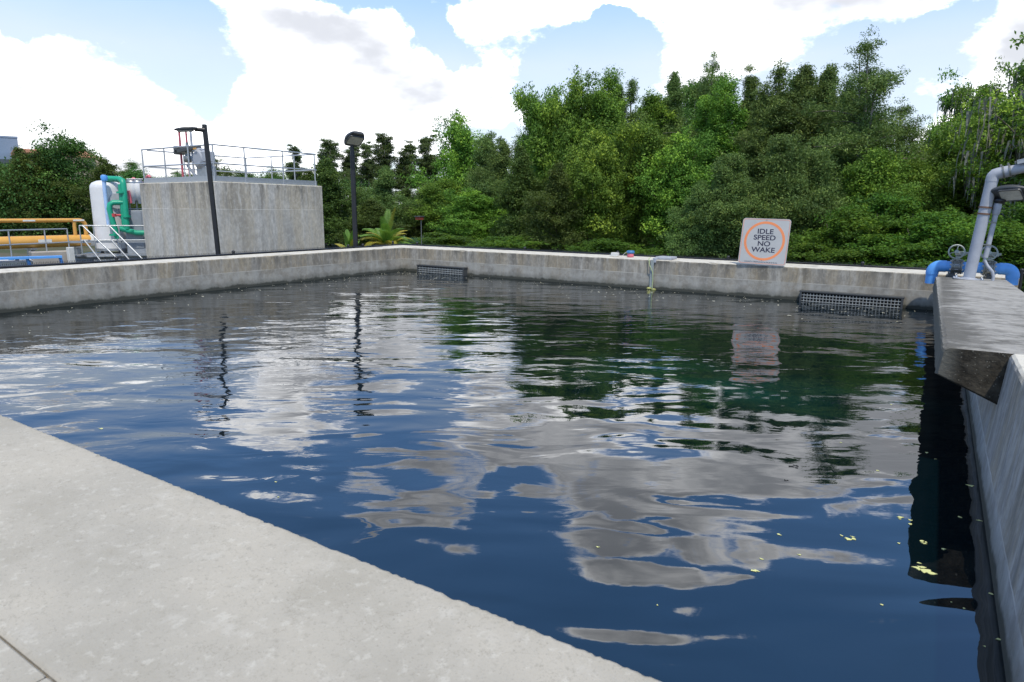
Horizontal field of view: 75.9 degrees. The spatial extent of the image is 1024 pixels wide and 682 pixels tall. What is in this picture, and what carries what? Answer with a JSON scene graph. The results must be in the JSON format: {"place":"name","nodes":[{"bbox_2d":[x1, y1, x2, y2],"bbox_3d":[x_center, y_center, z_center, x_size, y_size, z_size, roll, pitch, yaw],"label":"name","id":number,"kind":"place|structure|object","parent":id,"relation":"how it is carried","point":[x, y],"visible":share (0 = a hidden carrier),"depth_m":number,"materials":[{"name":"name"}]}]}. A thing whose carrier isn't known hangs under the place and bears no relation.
{"place":"outdoors","nodes":[
{"label":"outdoors","id":0,"kind":"place"},
{"bbox_2d":[0,638,45,681],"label":"paved deck","id":1,"kind":"structure","parent":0,"point":[15,666],"depth_m":1.21,"materials":[{"name":"concrete"}]},
{"bbox_2d":[0,227,670,256],"bbox_3d":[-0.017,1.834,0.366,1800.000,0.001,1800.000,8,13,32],"label":"ground","id":2,"kind":"structure","parent":0,"point":[17,252],"depth_m":28.26,"materials":[{"name":"soil"}]},
{"bbox_2d":[0,136,17,164],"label":"office tower","id":3,"kind":"structure","parent":2,"relation":"on","point":[7,143],"depth_m":115.96,"materials":[{"name":"blue glass"}]},
{"bbox_2d":[0,163,30,236],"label":"broadleaf tree","id":4,"kind":"object","parent":2,"relation":"on","point":[7,204],"visible":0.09,"depth_m":33.97,"materials":[{"name":"green plant"}]},
{"bbox_2d":[0,255,63,264],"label":"pipe","id":5,"kind":"object","parent":2,"relation":"on","point":[59,257],"visible":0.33,"depth_m":18.43,"materials":[{"name":"metal"}]},
{"bbox_2d":[0,145,68,235],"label":"broadleaf tree","id":6,"kind":"object","parent":2,"relation":"on","point":[20,155],"visible":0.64,"depth_m":32.68,"materials":[{"name":"green plant"}]},
{"bbox_2d":[0,149,87,235],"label":"broadleaf tree","id":7,"kind":"object","parent":2,"relation":"on","point":[37,167],"visible":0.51,"depth_m":33.08,"materials":[{"name":"green plant"}]},
{"bbox_2d":[0,234,94,255],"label":"pipe","id":8,"kind":"object","parent":2,"relation":"on","point":[36,239],"visible":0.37,"depth_m":20.98,"materials":[{"name":"metal"}]},
{"bbox_2d":[0,218,88,234],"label":"slim ochre pipe","id":9,"kind":"object","parent":8,"relation":"on","point":[75,220],"visible":0.9,"depth_m":21.23,"materials":[{"name":"metal"}]},
{"bbox_2d":[29,247,75,263],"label":"concrete plinth","id":10,"kind":"structure","parent":2,"relation":"on","point":[68,253],"depth_m":19.82,"materials":[{"name":"grey concrete"}]},
{"bbox_2d":[0,228,69,256],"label":"guard rail","id":11,"kind":"object","parent":10,"relation":"on","point":[45,242],"visible":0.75,"depth_m":19.53,"materials":[{"name":"metal"}]},
{"bbox_2d":[26,118,117,234],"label":"broadleaf tree","id":12,"kind":"object","parent":2,"relation":"on","point":[67,148],"visible":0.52,"depth_m":33.52,"materials":[{"name":"green plant"}]},
{"bbox_2d":[65,157,141,233],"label":"broadleaf tree","id":13,"kind":"object","parent":2,"relation":"on","point":[105,167],"visible":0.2,"depth_m":32.88,"materials":[{"name":"green plant"}]},
{"bbox_2d":[89,180,126,252],"bbox_3d":[-13.673,-4.054,22.322,1.009,2.762,1.042,-6,13,-31],"label":"pressure vessel","id":14,"kind":"object","parent":2,"relation":"on","point":[98,208],"visible":0.48,"depth_m":21.89,"materials":[{"name":"metal"}]},
{"bbox_2d":[100,175,110,224],"bbox_3d":[-13.341,-4.644,21.590,0.220,1.609,0.220,8,13,32],"label":"blue riser","id":15,"kind":"object","parent":14,"relation":"attached to","point":[104,178],"visible":0.98,"depth_m":21.51,"materials":[{"name":"paint"}]},
{"bbox_2d":[106,176,143,238],"bbox_3d":[-12.968,-4.467,21.938,1.014,2.058,0.814,-6,13,-29],"label":"green pipework","id":16,"kind":"object","parent":14,"relation":"attached to","point":[122,201],"visible":0.9,"depth_m":21.63,"materials":[{"name":"paint"}]},
{"bbox_2d":[69,241,146,261],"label":"steel platform","id":17,"kind":"structure","parent":2,"relation":"on","point":[81,258],"depth_m":21.46,"materials":[{"name":"grey paint"}]},
{"bbox_2d":[78,225,144,255],"bbox_3d":[-12.878,-3.276,21.322,2.070,0.971,0.175,-3,12,-19],"label":"guard rail","id":18,"kind":"object","parent":17,"relation":"on","point":[94,240],"visible":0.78,"depth_m":21.20,"materials":[{"name":"metal"}]},
{"bbox_2d":[82,225,141,260],"bbox_3d":[-12.750,-2.956,20.989,1.611,1.491,0.838,-6,13,-29],"label":"steel stair","id":19,"kind":"object","parent":17,"relation":"attached to","point":[103,245],"visible":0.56,"depth_m":21.04,"materials":[{"name":"metal"}]},
{"bbox_2d":[126,210,145,252],"bbox_3d":[-12.762,-3.592,22.375,0.691,1.700,0.520,-6,13,-31],"label":"control cabinet","id":20,"kind":"object","parent":2,"relation":"on","point":[136,218],"visible":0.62,"depth_m":22.11,"materials":[{"name":"metal"}]},
{"bbox_2d":[118,164,195,182],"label":"broadleaf tree","id":21,"kind":"object","parent":2,"relation":"on","point":[130,174],"visible":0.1,"depth_m":38.73,"materials":[{"name":"green plant"}]},
{"bbox_2d":[174,124,220,253],"bbox_3d":[-7.354,-3.197,15.614,0.959,3.770,0.406,-2,12,-13],"label":"lamp post","id":22,"kind":"object","parent":2,"relation":"on","point":[203,129],"visible":0.91,"depth_m":15.51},
{"bbox_2d":[0,246,402,312],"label":"concrete wall","id":23,"kind":"structure","parent":2,"relation":"on","point":[28,288],"depth_m":12.72,"materials":[{"name":"concrete"}]},
{"bbox_2d":[186,157,236,181],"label":"open tree","id":24,"kind":"object","parent":2,"relation":"on","point":[223,173],"visible":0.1,"depth_m":51.23,"materials":[{"name":"green plant"}]},
{"bbox_2d":[140,181,324,259],"bbox_3d":[-9.075,-3.809,21.585,3.930,2.600,3.960,8,13,32],"label":"concrete tank","id":25,"kind":"object","parent":2,"relation":"on","point":[251,217],"visible":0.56,"depth_m":20.10,"materials":[{"name":"concrete"}]},
{"bbox_2d":[173,132,216,181],"bbox_3d":[-9.648,-5.626,19.922,1.578,1.660,0.475,8,13,32],"label":"valve actuator","id":26,"kind":"object","parent":25,"relation":"on","point":[197,155],"visible":0.59,"depth_m":19.78,"materials":[{"name":"grey metal"}]},
{"bbox_2d":[141,144,316,185],"bbox_3d":[-9.071,-5.581,21.212,3.780,1.061,3.765,8,13,32],"label":"guard rail","id":27,"kind":"object","parent":25,"relation":"on","point":[190,178],"visible":0.91,"depth_m":19.91,"materials":[{"name":"metal"}]},
{"bbox_2d":[147,150,310,179],"bbox_3d":[-9.025,-5.606,21.341,3.755,1.061,3.585,8,13,32],"label":"guard rail","id":28,"kind":"object","parent":25,"relation":"on","point":[271,171],"visible":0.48,"depth_m":22.60,"materials":[{"name":"metal"}]},
{"bbox_2d":[0,155,483,239],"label":"undergrowth","id":29,"kind":"object","parent":2,"relation":"on","point":[51,189],"visible":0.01,"depth_m":32.70,"materials":[{"name":"green plant"}]},
{"bbox_2d":[284,144,307,179],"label":"cypress tree","id":30,"kind":"object","parent":2,"relation":"on","point":[297,160],"visible":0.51,"depth_m":58.67,"materials":[{"name":"green plant"}]},
{"bbox_2d":[288,156,367,247],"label":"broadleaf tree","id":31,"kind":"object","parent":2,"relation":"on","point":[328,181],"visible":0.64,"depth_m":31.59,"materials":[{"name":"green plant"}]},
{"bbox_2d":[0,415,660,681],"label":"concrete wall","id":32,"kind":"structure","parent":2,"relation":"on","point":[112,571],"depth_m":1.42,"materials":[{"name":"concrete"}]},
{"bbox_2d":[316,138,348,179],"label":"cypress tree","id":33,"kind":"object","parent":2,"relation":"on","point":[331,150],"visible":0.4,"depth_m":60.79,"materials":[{"name":"green plant"}]},
{"bbox_2d":[336,229,359,246],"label":"palm","id":34,"kind":"object","parent":2,"relation":"on","point":[348,238],"visible":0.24,"depth_m":20.63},
{"bbox_2d":[336,145,360,186],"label":"cypress tree","id":35,"kind":"object","parent":2,"relation":"on","point":[345,161],"visible":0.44,"depth_m":65.51,"materials":[{"name":"green plant"}]},
{"bbox_2d":[344,131,364,246],"bbox_3d":[-4.182,-3.602,17.617,0.482,3.835,0.756,-6,13,-30],"label":"lamp post","id":36,"kind":"object","parent":2,"relation":"on","point":[352,139],"visible":0.91,"depth_m":17.50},
{"bbox_2d":[345,141,375,188],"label":"cypress tree","id":37,"kind":"object","parent":2,"relation":"on","point":[364,172],"visible":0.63,"depth_m":59.99,"materials":[{"name":"green plant"}]},
{"bbox_2d":[331,198,416,245],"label":"broadleaf tree","id":38,"kind":"object","parent":2,"relation":"on","point":[371,211],"visible":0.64,"depth_m":30.43,"materials":[{"name":"green plant"}]},
{"bbox_2d":[367,132,403,190],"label":"cypress tree","id":39,"kind":"object","parent":2,"relation":"on","point":[381,158],"visible":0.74,"depth_m":56.25,"materials":[{"name":"green plant"}]},
{"bbox_2d":[358,208,413,245],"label":"palm","id":40,"kind":"object","parent":2,"relation":"on","point":[385,234],"visible":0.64,"depth_m":23.08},
{"bbox_2d":[358,164,425,231],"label":"cypress tree","id":41,"kind":"object","parent":2,"relation":"on","point":[384,194],"visible":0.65,"depth_m":36.16,"materials":[{"name":"plant"}]},
{"bbox_2d":[388,140,418,192],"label":"cypress tree","id":42,"kind":"object","parent":2,"relation":"on","point":[408,152],"visible":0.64,"depth_m":56.87,"materials":[{"name":"green plant"}]},
{"bbox_2d":[394,181,435,237],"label":"cypress tree","id":43,"kind":"object","parent":2,"relation":"on","point":[416,232],"visible":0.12,"depth_m":38.53,"materials":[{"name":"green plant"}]},
{"bbox_2d":[403,134,442,189],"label":"cypress tree","id":44,"kind":"object","parent":2,"relation":"on","point":[426,160],"visible":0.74,"depth_m":54.85,"materials":[{"name":"green plant"}]},
{"bbox_2d":[407,177,468,237],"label":"broadleaf tree","id":45,"kind":"object","parent":2,"relation":"on","point":[431,196],"visible":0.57,"depth_m":35.57,"materials":[{"name":"green plant"}]},
{"bbox_2d":[399,232,484,245],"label":"shrub","id":46,"kind":"object","parent":2,"relation":"on","point":[432,238],"visible":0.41,"depth_m":25.32,"materials":[{"name":"green plant"}]},
{"bbox_2d":[398,108,497,225],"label":"broadleaf tree","id":47,"kind":"object","parent":2,"relation":"on","point":[457,154],"visible":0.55,"depth_m":37.98,"materials":[{"name":"green plant"}]},
{"bbox_2d":[425,187,525,240],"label":"broadleaf tree","id":48,"kind":"object","parent":2,"relation":"on","point":[473,218],"visible":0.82,"depth_m":29.90,"materials":[{"name":"green plant"}]},
{"bbox_2d":[445,130,510,239],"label":"tree","id":49,"kind":"object","parent":2,"relation":"on","point":[484,143],"visible":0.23,"depth_m":35.22,"materials":[{"name":"green plant"}]},
{"bbox_2d":[466,135,515,233],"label":"broadleaf tree","id":50,"kind":"object","parent":2,"relation":"on","point":[497,165],"visible":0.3,"depth_m":34.57,"materials":[{"name":"green plant"}]},
{"bbox_2d":[447,235,549,249],"bbox_3d":[-0.475,-3.047,22.147,3.886,1.043,4.461,-9,15,-40],"label":"shrub","id":51,"kind":"object","parent":2,"relation":"on","point":[510,242],"visible":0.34,"depth_m":21.37,"materials":[{"name":"green plant"}]},
{"bbox_2d":[486,143,546,248],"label":"broadleaf tree","id":52,"kind":"object","parent":2,"relation":"on","point":[521,180],"visible":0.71,"depth_m":26.93,"materials":[{"name":"green plant"}]},
{"bbox_2d":[510,81,566,250],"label":"broadleaf tree","id":53,"kind":"object","parent":2,"relation":"on","point":[530,111],"visible":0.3,"depth_m":27.95,"materials":[{"name":"green plant"}]},
{"bbox_2d":[517,160,592,251],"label":"broadleaf tree","id":54,"kind":"object","parent":2,"relation":"on","point":[552,198],"visible":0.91,"depth_m":22.21,"materials":[{"name":"green plant"}]},
{"bbox_2d":[527,65,623,250],"bbox_3d":[2.654,-7.663,27.990,4.082,7.902,3.674,-4,12,-19],"label":"broadleaf tree","id":55,"kind":"object","parent":2,"relation":"on","point":[573,126],"visible":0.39,"depth_m":27.01,"materials":[{"name":"green plant"}]},
{"bbox_2d":[544,119,640,248],"bbox_3d":[2.806,-5.248,23.253,3.288,5.006,3.653,-2,12,-14],"label":"broadleaf tree","id":56,"kind":"object","parent":2,"relation":"on","point":[596,178],"visible":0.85,"depth_m":22.64,"materials":[{"name":"green plant"}]},
{"bbox_2d":[577,67,631,247],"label":"broadleaf tree","id":57,"kind":"object","parent":2,"relation":"on","point":[608,107],"visible":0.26,"depth_m":26.85,"materials":[{"name":"green plant"}]},
{"bbox_2d":[551,238,662,255],"bbox_3d":[2.797,-2.424,19.000,4.812,1.129,2.957,-5,13,-27],"label":"shrub","id":58,"kind":"object","parent":2,"relation":"on","point":[607,245],"visible":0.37,"depth_m":18.88,"materials":[{"name":"green plant"}]},
{"bbox_2d":[614,76,650,245],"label":"tree","id":59,"kind":"object","parent":2,"relation":"on","point":[632,85],"visible":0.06,"depth_m":28.04,"materials":[{"name":"green plant"}]},
{"bbox_2d":[596,116,673,253],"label":"broadleaf tree","id":60,"kind":"object","parent":2,"relation":"on","point":[648,140],"visible":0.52,"depth_m":23.15,"materials":[{"name":"green plant"}]},
{"bbox_2d":[635,87,682,248],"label":"broadleaf tree","id":61,"kind":"object","parent":2,"relation":"on","point":[652,106],"visible":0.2,"depth_m":28.44,"materials":[{"name":"green plant"}]},
{"bbox_2d":[647,70,696,252],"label":"tree","id":62,"kind":"object","parent":2,"relation":"on","point":[674,98],"visible":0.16,"depth_m":28.46,"materials":[{"name":"green plant"}]},
{"bbox_2d":[627,122,720,255],"bbox_3d":[5.691,-5.057,22.810,3.288,4.856,3.653,10,15,39],"label":"broadleaf tree","id":63,"kind":"object","parent":2,"relation":"on","point":[679,164],"visible":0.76,"depth_m":22.11,"materials":[{"name":"green plant"}]},
{"bbox_2d":[658,50,735,251],"bbox_3d":[8.507,-7.889,27.933,4.408,8.466,3.142,-2,12,-14],"label":"open tree","id":64,"kind":"object","parent":2,"relation":"on","point":[706,84],"visible":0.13,"depth_m":27.18,"materials":[{"name":"green plant"}]},
{"bbox_2d":[656,179,742,257],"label":"cypress tree","id":65,"kind":"object","parent":2,"relation":"on","point":[685,234],"visible":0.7,"depth_m":19.18,"materials":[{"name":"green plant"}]},
{"bbox_2d":[383,245,1018,309],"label":"concrete wall","id":66,"kind":"structure","parent":2,"relation":"on","point":[785,281],"depth_m":13.91,"materials":[{"name":"concrete"}]},
{"bbox_2d":[417,264,467,275],"bbox_3d":[-1.857,-1.684,17.353,1.590,0.607,0.173,8,13,32],"label":"intake grate","id":67,"kind":"object","parent":66,"relation":"attached to","point":[441,269],"visible":0.34,"depth_m":17.28,"materials":[{"name":"grey metal"}]},
{"bbox_2d":[0,241,1023,290],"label":"coping","id":68,"kind":"object","parent":66,"relation":"on","point":[117,259],"visible":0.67,"depth_m":14.18,"materials":[{"name":"concrete"}]},
{"bbox_2d":[646,256,676,289],"bbox_3d":[3.262,-1.485,14.359,0.448,0.710,0.685,8,13,32],"label":"sampling line","id":69,"kind":"object","parent":66,"relation":"attached to","point":[653,261],"visible":1,"depth_m":14.24,"materials":[{"name":"white plastic"}]},
{"bbox_2d":[738,218,790,265],"bbox_3d":[5.063,-1.987,13.097,0.920,0.914,0.434,7,13,30],"label":"speed sign","id":70,"kind":"object","parent":66,"relation":"on","point":[763,241],"visible":1,"depth_m":12.96,"materials":[{"name":"metal"}]},
{"bbox_2d":[799,289,904,308],"bbox_3d":[6.279,-0.589,12.233,1.740,0.607,0.173,8,13,32],"label":"intake grate","id":71,"kind":"object","parent":66,"relation":"attached to","point":[876,300],"visible":0.38,"depth_m":12.16,"materials":[{"name":"grey metal"}]},
{"bbox_2d":[925,244,1019,284],"bbox_3d":[7.755,-1.290,11.058,1.298,0.677,0.605,8,13,32],"label":"blue pipework","id":72,"kind":"object","parent":66,"relation":"on","point":[957,265],"visible":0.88,"depth_m":10.90,"materials":[{"name":"paint"}]},
{"bbox_2d":[679,74,730,136],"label":"broadleaf tree","id":73,"kind":"object","parent":2,"relation":"on","point":[689,104],"visible":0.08,"depth_m":31.71,"materials":[{"name":"green plant"}]},
{"bbox_2d":[679,69,750,199],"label":"broadleaf tree","id":74,"kind":"object","parent":2,"relation":"on","point":[721,112],"visible":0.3,"depth_m":25.02,"materials":[{"name":"green plant"}]},
{"bbox_2d":[685,150,765,258],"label":"cypress tree","id":75,"kind":"object","parent":2,"relation":"on","point":[731,182],"visible":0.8,"depth_m":18.60,"materials":[{"name":"green plant"}]},
{"bbox_2d":[711,64,761,187],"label":"cypress tree","id":76,"kind":"object","parent":2,"relation":"on","point":[752,82],"visible":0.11,"depth_m":25.04,"materials":[{"name":"green plant"}]},
{"bbox_2d":[695,129,827,259],"bbox_3d":[7.145,-3.992,19.219,3.582,4.210,2.854,0,11,-2],"label":"cypress tree","id":77,"kind":"object","parent":2,"relation":"on","point":[780,190],"visible":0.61,"depth_m":18.55,"materials":[{"name":"green plant"}]},
{"bbox_2d":[726,58,805,216],"bbox_3d":[9.497,-6.370,23.768,4.204,7.149,3.179,-3,12,-17],"label":"cypress tree","id":78,"kind":"object","parent":2,"relation":"on","point":[765,106],"visible":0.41,"depth_m":22.93,"materials":[{"name":"green plant"}]},
{"bbox_2d":[752,62,836,203],"bbox_3d":[10.194,-6.188,23.333,3.278,6.978,4.506,1,11,4],"label":"cypress tree","id":79,"kind":"object","parent":2,"relation":"on","point":[803,81],"visible":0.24,"depth_m":22.51,"materials":[{"name":"green plant"}]},
{"bbox_2d":[762,147,854,257],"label":"cypress tree","id":80,"kind":"object","parent":2,"relation":"on","point":[819,171],"visible":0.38,"depth_m":18.57,"materials":[{"name":"green plant"}]},
{"bbox_2d":[803,60,853,163],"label":"cypress tree","id":81,"kind":"object","parent":2,"relation":"on","point":[830,73],"visible":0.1,"depth_m":22.49,"materials":[{"name":"green plant"}]},
{"bbox_2d":[786,242,874,263],"bbox_3d":[7.250,-1.690,15.369,2.750,1.176,4.452,7,13,31],"label":"shrub","id":82,"kind":"object","parent":2,"relation":"on","point":[807,253],"visible":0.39,"depth_m":15.48,"materials":[{"name":"green plant"}]},
{"bbox_2d":[787,207,902,261],"bbox_3d":[8.453,-2.443,16.994,2.914,2.038,3.346,-9,15,-41],"label":"shrub","id":83,"kind":"object","parent":2,"relation":"on","point":[843,231],"visible":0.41,"depth_m":16.47,"materials":[{"name":"green plant"}]},
{"bbox_2d":[801,105,903,199],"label":"open tree","id":84,"kind":"object","parent":2,"relation":"on","point":[853,149],"visible":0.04,"depth_m":21.00,"materials":[{"name":"green plant"}]},
{"bbox_2d":[798,24,941,203],"bbox_3d":[11.126,-5.840,20.449,4.813,7.408,3.543,-5,13,-27],"label":"open tree","id":85,"kind":"object","parent":2,"relation":"on","point":[870,83],"visible":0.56,"depth_m":19.75,"materials":[{"name":"green plant"}]},
{"bbox_2d":[810,191,941,260],"bbox_3d":[9.494,-2.566,16.674,4.812,2.462,2.957,-6,13,-28],"label":"shrub","id":86,"kind":"object","parent":2,"relation":"on","point":[881,198],"visible":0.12,"depth_m":16.47,"materials":[{"name":"green plant"}]},
{"bbox_2d":[835,145,929,241],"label":"broadleaf tree","id":87,"kind":"object","parent":2,"relation":"on","point":[869,177],"visible":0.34,"depth_m":18.60,"materials":[{"name":"green plant"}]},
{"bbox_2d":[830,233,947,267],"bbox_3d":[8.494,-1.671,14.718,2.750,1.419,4.452,7,13,29],"label":"shrub","id":88,"kind":"object","parent":2,"relation":"on","point":[891,258],"visible":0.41,"depth_m":14.70,"materials":[{"name":"green plant"}]},
{"bbox_2d":[875,96,933,178],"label":"open tree","id":89,"kind":"object","parent":2,"relation":"on","point":[909,135],"visible":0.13,"depth_m":21.30,"materials":[{"name":"green plant"}]},
{"bbox_2d":[861,199,986,256],"bbox_3d":[9.641,-2.261,15.688,2.750,2.224,4.452,7,13,30],"label":"shrub","id":90,"kind":"object","parent":2,"relation":"on","point":[907,218],"visible":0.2,"depth_m":15.86,"materials":[{"name":"green plant"}]},
{"bbox_2d":[872,158,976,213],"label":"broadleaf tree","id":91,"kind":"object","parent":2,"relation":"on","point":[935,195],"visible":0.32,"depth_m":18.86,"materials":[{"name":"green plant"}]},
{"bbox_2d":[844,211,1005,267],"bbox_3d":[9.525,-2.047,15.262,2.914,1.957,3.346,-10,15,-42],"label":"shrub","id":92,"kind":"object","parent":2,"relation":"on","point":[937,225],"visible":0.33,"depth_m":14.66,"materials":[{"name":"green plant"}]},
{"bbox_2d":[909,115,992,217],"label":"broadleaf tree","id":93,"kind":"object","parent":2,"relation":"on","point":[944,147],"visible":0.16,"depth_m":19.85,"materials":[{"name":"green plant"}]},
{"bbox_2d":[913,65,999,161],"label":"oak tree","id":94,"kind":"object","parent":2,"relation":"on","point":[945,100],"visible":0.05,"depth_m":24.02,"materials":[{"name":"green plant"}]},
{"bbox_2d":[921,56,1008,164],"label":"oak tree","id":95,"kind":"object","parent":2,"relation":"on","point":[963,91],"visible":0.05,"depth_m":22.94,"materials":[{"name":"green plant"}]},
{"bbox_2d":[925,58,1023,214],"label":"oak tree","id":96,"kind":"object","parent":2,"relation":"on","point":[1009,71],"visible":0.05,"depth_m":19.64,"materials":[{"name":"green plant"}]},
{"bbox_2d":[937,221,1023,291],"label":"shrub","id":97,"kind":"object","parent":2,"relation":"on","point":[1006,239],"visible":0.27,"depth_m":14.77,"materials":[{"name":"green plant"}]},
{"bbox_2d":[948,30,1023,221],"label":"oak tree","id":98,"kind":"object","parent":2,"relation":"on","point":[997,146],"visible":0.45,"depth_m":17.68,"materials":[{"name":"green plant"}]},
{"bbox_2d":[959,138,1023,221],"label":"broadleaf tree","id":99,"kind":"object","parent":2,"relation":"on","point":[995,166],"visible":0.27,"depth_m":17.23,"materials":[{"name":"green plant"}]},
{"bbox_2d":[965,202,1023,288],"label":"shrub","id":100,"kind":"object","parent":2,"relation":"on","point":[1019,216],"visible":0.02,"depth_m":15.51,"materials":[{"name":"green plant"}]},
{"bbox_2d":[966,354,1023,681],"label":"concrete wall","id":101,"kind":"structure","parent":2,"relation":"on","point":[998,434],"depth_m":3.21,"materials":[{"name":"concrete"}]},
{"bbox_2d":[933,277,1023,404],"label":"concrete slab","id":102,"kind":"structure","parent":101,"relation":"on","point":[979,333],"depth_m":4.98,"materials":[{"name":"concrete"}]},
{"bbox_2d":[953,158,1023,279],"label":"pipe","id":103,"kind":"object","parent":102,"relation":"on","point":[993,177],"visible":0.99,"depth_m":10.18,"materials":[{"name":"metal"}]},
{"bbox_2d":[983,185,1023,280],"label":"pole lamp","id":104,"kind":"object","parent":102,"relation":"on","point":[1003,194],"visible":0.98,"depth_m":10.08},
{"bbox_2d":[0,271,1005,681],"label":"water","id":105,"kind":"structure","parent":0,"point":[602,471],"depth_m":4.73,"materials":[{"name":"liquid"}]},
{"bbox_2d":[0,0,1023,203],"label":"sky","id":106,"kind":"structure","parent":0,"point":[119,76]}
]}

